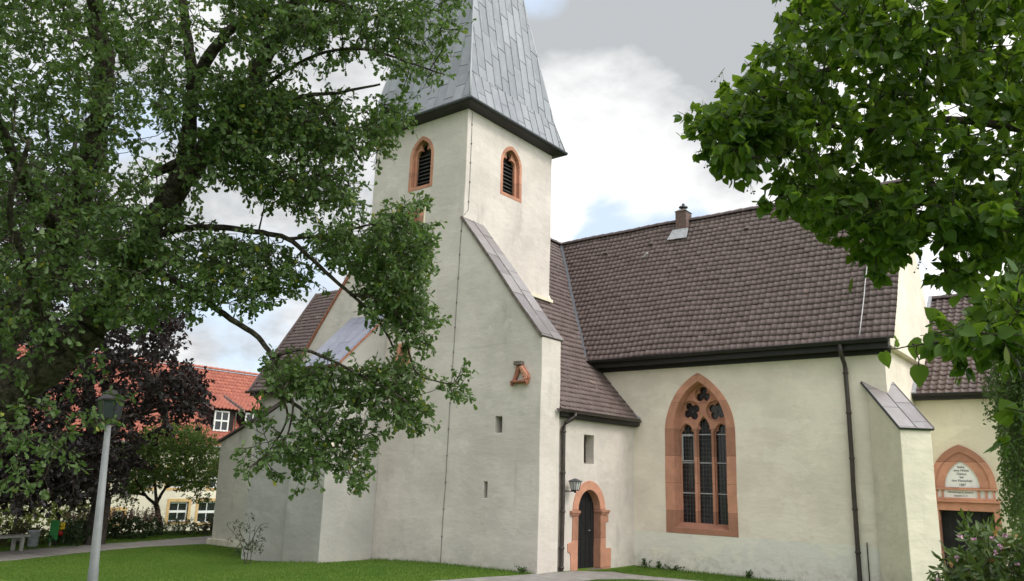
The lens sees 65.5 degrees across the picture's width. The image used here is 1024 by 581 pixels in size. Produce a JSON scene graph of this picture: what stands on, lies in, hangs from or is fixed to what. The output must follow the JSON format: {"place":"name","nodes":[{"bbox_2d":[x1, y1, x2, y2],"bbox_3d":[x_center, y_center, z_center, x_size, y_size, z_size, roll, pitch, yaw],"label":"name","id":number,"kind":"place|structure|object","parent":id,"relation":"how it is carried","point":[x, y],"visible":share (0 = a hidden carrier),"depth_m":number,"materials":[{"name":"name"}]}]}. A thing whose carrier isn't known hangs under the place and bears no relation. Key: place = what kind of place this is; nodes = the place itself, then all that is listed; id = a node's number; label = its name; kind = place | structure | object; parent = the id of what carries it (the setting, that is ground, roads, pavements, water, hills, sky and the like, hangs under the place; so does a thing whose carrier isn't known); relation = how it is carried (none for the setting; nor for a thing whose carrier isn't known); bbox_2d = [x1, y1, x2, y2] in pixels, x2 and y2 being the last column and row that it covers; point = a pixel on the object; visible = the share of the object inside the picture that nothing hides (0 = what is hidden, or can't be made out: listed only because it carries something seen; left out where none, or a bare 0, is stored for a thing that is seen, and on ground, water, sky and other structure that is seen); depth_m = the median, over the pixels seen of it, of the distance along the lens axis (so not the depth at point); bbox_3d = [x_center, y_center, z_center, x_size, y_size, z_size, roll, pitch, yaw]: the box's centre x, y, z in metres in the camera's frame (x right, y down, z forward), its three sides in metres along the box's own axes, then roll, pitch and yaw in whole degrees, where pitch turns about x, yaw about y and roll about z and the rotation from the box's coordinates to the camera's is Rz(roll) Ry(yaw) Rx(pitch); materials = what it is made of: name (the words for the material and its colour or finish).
{"place":"outdoors","nodes":[
{"label":"outdoors","id":0,"kind":"place"},
{"bbox_2d":[0,536,211,560],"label":"path","id":1,"kind":"structure","parent":0,"point":[24,554],"depth_m":25.41,"materials":[{"name":"grey concrete"}]},
{"bbox_2d":[0,530,965,580],"bbox_3d":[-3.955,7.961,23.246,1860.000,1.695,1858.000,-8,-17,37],"label":"lawn","id":2,"kind":"structure","parent":0,"point":[580,569],"depth_m":20.42,"materials":[{"name":"green plant"}]},
{"bbox_2d":[0,534,30,550],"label":"bench","id":3,"kind":"object","parent":2,"relation":"on","point":[18,537],"visible":0.9,"depth_m":24.13,"materials":[{"name":"concrete"}]},
{"bbox_2d":[0,519,48,546],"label":"shrub","id":4,"kind":"object","parent":2,"relation":"on","point":[16,529],"visible":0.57,"depth_m":25.88,"materials":[{"name":"green plant"}]},
{"bbox_2d":[27,530,40,547],"bbox_3d":[-15.249,7.941,25.345,0.370,0.580,0.364,-8,-17,37],"label":"litter bin","id":5,"kind":"object","parent":2,"relation":"on","point":[33,540],"visible":0.95,"depth_m":25.24,"materials":[{"name":"metal"}]},
{"bbox_2d":[0,496,90,535],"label":"shrub","id":6,"kind":"object","parent":2,"relation":"on","point":[30,517],"visible":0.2,"depth_m":32.09,"materials":[{"name":"green plant"}]},
{"bbox_2d":[48,514,64,545],"bbox_3d":[-14.939,7.934,26.176,0.195,1.100,0.559,-8,-17,37],"label":"dispenser post","id":7,"kind":"object","parent":2,"relation":"on","point":[54,532],"visible":0.96,"depth_m":26.07,"materials":[{"name":"green metal"}]},
{"bbox_2d":[42,515,92,545],"bbox_3d":[-15.081,8.221,26.990,1.690,1.265,2.488,7,-14,-21],"label":"shrub","id":8,"kind":"object","parent":2,"relation":"on","point":[68,536],"visible":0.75,"depth_m":26.50,"materials":[{"name":"green plant"}]},
{"bbox_2d":[87,390,125,580],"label":"street lamp","id":9,"kind":"object","parent":2,"relation":"on","point":[107,408],"visible":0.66,"depth_m":11.31,"materials":[{"name":"metal"}]},
{"bbox_2d":[0,125,220,544],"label":"copper beech","id":10,"kind":"object","parent":2,"relation":"on","point":[68,485],"visible":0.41,"depth_m":24.74,"materials":[{"name":"purple plant"}]},
{"bbox_2d":[60,510,165,538],"bbox_3d":[-15.061,8.916,29.633,3.977,1.403,2.643,8,-15,-26],"label":"hedge","id":11,"kind":"object","parent":2,"relation":"on","point":[117,531],"visible":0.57,"depth_m":29.43,"materials":[{"name":"green plant"}]},
{"bbox_2d":[61,504,162,521],"bbox_3d":[-14.910,8.346,29.712,3.496,0.773,2.407,8,-15,-24],"label":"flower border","id":12,"kind":"object","parent":11,"relation":"on","point":[131,514],"visible":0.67,"depth_m":29.74,"materials":[{"name":"white plant"}]},
{"bbox_2d":[0,343,260,535],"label":"house","id":13,"kind":"structure","parent":2,"relation":"on","point":[228,389],"depth_m":45.38,"materials":[{"name":"white paint"}]},
{"bbox_2d":[110,507,126,524],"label":"window","id":14,"kind":"structure","parent":13,"relation":"in","point":[121,508],"depth_m":41.12,"materials":[{"name":"yellow paint"}]},
{"bbox_2d":[164,464,187,489],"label":"window","id":15,"kind":"structure","parent":13,"relation":"in","point":[170,488],"depth_m":43.46,"materials":[{"name":"yellow paint"}]},
{"bbox_2d":[164,499,191,524],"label":"window","id":16,"kind":"structure","parent":13,"relation":"in","point":[179,506],"depth_m":43.69,"materials":[{"name":"yellow paint"}]},
{"bbox_2d":[194,498,215,524],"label":"window","id":17,"kind":"structure","parent":13,"relation":"in","point":[200,512],"depth_m":44.89,"materials":[{"name":"white paint"}]},
{"bbox_2d":[206,470,217,490],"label":"window","id":18,"kind":"structure","parent":13,"relation":"in","point":[212,483],"depth_m":45.48,"materials":[{"name":"white paint"}]},
{"bbox_2d":[111,419,220,534],"bbox_3d":[-13.839,7.422,31.917,4.755,4.983,5.484,7,-14,-21],"label":"tree","id":19,"kind":"object","parent":2,"relation":"on","point":[151,454],"visible":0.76,"depth_m":30.97,"materials":[{"name":"green plant"}]},
{"bbox_2d":[156,513,194,535],"bbox_3d":[-13.506,9.540,32.042,1.592,1.174,2.363,7,-14,-22],"label":"shrub","id":20,"kind":"object","parent":2,"relation":"on","point":[177,527],"visible":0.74,"depth_m":31.96,"materials":[{"name":"green plant"}]},
{"bbox_2d":[183,514,213,535],"bbox_3d":[-12.613,9.793,32.762,1.629,1.278,2.536,5,-14,-15],"label":"shrub","id":21,"kind":"object","parent":2,"relation":"on","point":[204,526],"visible":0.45,"depth_m":32.52,"materials":[{"name":"green plant"}]},
{"bbox_2d":[0,0,478,500],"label":"oak tree","id":22,"kind":"object","parent":2,"relation":"on","point":[255,122],"visible":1,"depth_m":7.50,"materials":[{"name":"green plant"}]},
{"bbox_2d":[227,513,267,563],"bbox_3d":[-7.396,6.914,22.220,1.168,1.422,1.151,4,-14,-11],"label":"shrub","id":23,"kind":"object","parent":2,"relation":"on","point":[252,541],"visible":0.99,"depth_m":22.18,"materials":[{"name":"green plant"}]},
{"bbox_2d":[514,565,526,573],"bbox_3d":[0.194,6.901,19.691,0.396,0.261,0.250,-8,-17,37],"label":"weed","id":24,"kind":"object","parent":2,"relation":"on","point":[521,570],"visible":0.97,"depth_m":19.66,"materials":[{"name":"green plant"}]},
{"bbox_2d":[206,0,1023,580],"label":"church","id":25,"kind":"structure","parent":2,"relation":"on","point":[726,392],"depth_m":22.76,"materials":[{"name":"paint"}]},
{"bbox_2d":[395,343,410,364],"bbox_3d":[-3.214,1.986,24.007,0.604,0.783,0.266,-8,-17,37],"label":"slit window","id":26,"kind":"structure","parent":25,"relation":"in","point":[398,351],"depth_m":24.05,"materials":[{"name":"orange stone"}]},
{"bbox_2d":[408,136,433,192],"bbox_3d":[-2.748,-4.040,25.325,1.066,1.912,0.399,-8,-17,37],"label":"belfry window","id":27,"kind":"structure","parent":25,"relation":"in","point":[425,165],"depth_m":25.43,"materials":[{"name":"orange stone"}]},
{"bbox_2d":[500,146,521,202],"bbox_3d":[-0.162,-3.840,25.846,0.400,1.906,1.131,-8,-17,37],"label":"belfry window","id":28,"kind":"structure","parent":25,"relation":"in","point":[510,185],"depth_m":26.02,"materials":[{"name":"orange stone"}]},
{"bbox_2d":[565,478,582,492],"bbox_3d":[1.591,5.176,21.098,0.411,0.384,0.391,-8,-17,37],"label":"wall lantern","id":29,"kind":"object","parent":25,"relation":"attached to","point":[575,483],"depth_m":21.04,"materials":[{"name":"grey glass"}]},
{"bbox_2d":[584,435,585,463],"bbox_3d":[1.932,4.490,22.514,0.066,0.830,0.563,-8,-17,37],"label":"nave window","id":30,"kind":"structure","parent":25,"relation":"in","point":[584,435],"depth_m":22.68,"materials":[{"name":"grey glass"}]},
{"bbox_2d":[578,491,593,568],"bbox_3d":[1.946,6.644,21.973,0.134,2.270,1.206,-8,-17,37],"label":"door","id":31,"kind":"structure","parent":25,"relation":"in","point":[585,519],"depth_m":22.10,"materials":[{"name":"wood"}]},
{"bbox_2d":[665,373,738,536],"bbox_3d":[5.569,4.718,23.209,2.202,4.600,0.512,-8,-17,37],"label":"tracery window","id":32,"kind":"structure","parent":25,"relation":"in","point":[701,478],"depth_m":23.30,"materials":[{"name":"orange stone"}]},
{"bbox_2d":[941,510,994,573],"bbox_3d":[12.338,7.037,21.345,1.408,2.270,0.075,-8,-17,37],"label":"portal door","id":33,"kind":"structure","parent":25,"relation":"in","point":[949,518],"depth_m":21.65,"materials":[{"name":"brown wood"}]},
{"bbox_2d":[641,558,651,567],"bbox_3d":[3.934,7.947,23.137,0.439,0.309,0.198,-8,-17,37],"label":"weed","id":34,"kind":"object","parent":2,"relation":"on","point":[644,564],"visible":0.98,"depth_m":23.19,"materials":[{"name":"green plant"}]},
{"bbox_2d":[656,561,665,568],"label":"weed","id":35,"kind":"object","parent":2,"relation":"on","point":[658,565],"visible":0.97,"depth_m":22.91,"materials":[{"name":"green plant"}]},
{"bbox_2d":[665,565,684,569],"bbox_3d":[4.633,7.898,22.602,0.615,0.203,0.244,-8,-17,37],"label":"weed","id":36,"kind":"object","parent":2,"relation":"on","point":[675,568],"visible":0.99,"depth_m":22.61,"materials":[{"name":"green plant"}]},
{"bbox_2d":[745,569,753,577],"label":"weed","id":37,"kind":"object","parent":2,"relation":"on","point":[748,575],"visible":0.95,"depth_m":21.32,"materials":[{"name":"green plant"}]},
{"bbox_2d":[673,0,1023,456],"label":"lime tree","id":38,"kind":"object","parent":2,"relation":"on","point":[773,120],"visible":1,"depth_m":3.99,"materials":[{"name":"green plant"}]},
{"bbox_2d":[925,508,1023,580],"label":"rhododendron","id":39,"kind":"object","parent":2,"relation":"on","point":[990,558],"visible":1,"depth_m":7.19,"materials":[{"name":"green plant"}]},
{"bbox_2d":[978,260,1023,542],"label":"birch tree","id":40,"kind":"object","parent":2,"relation":"on","point":[1009,390],"visible":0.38,"depth_m":10.78,"materials":[{"name":"green plant"}]},
{"bbox_2d":[0,0,1023,375],"label":"sky","id":41,"kind":"structure","parent":0,"point":[616,74],"materials":[{"name":"white"}]},
{"bbox_2d":[433,571,695,580],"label":"path","id":42,"kind":"structure","parent":0,"point":[574,576],"depth_m":19.33,"materials":[{"name":"grey concrete"}]}
]}

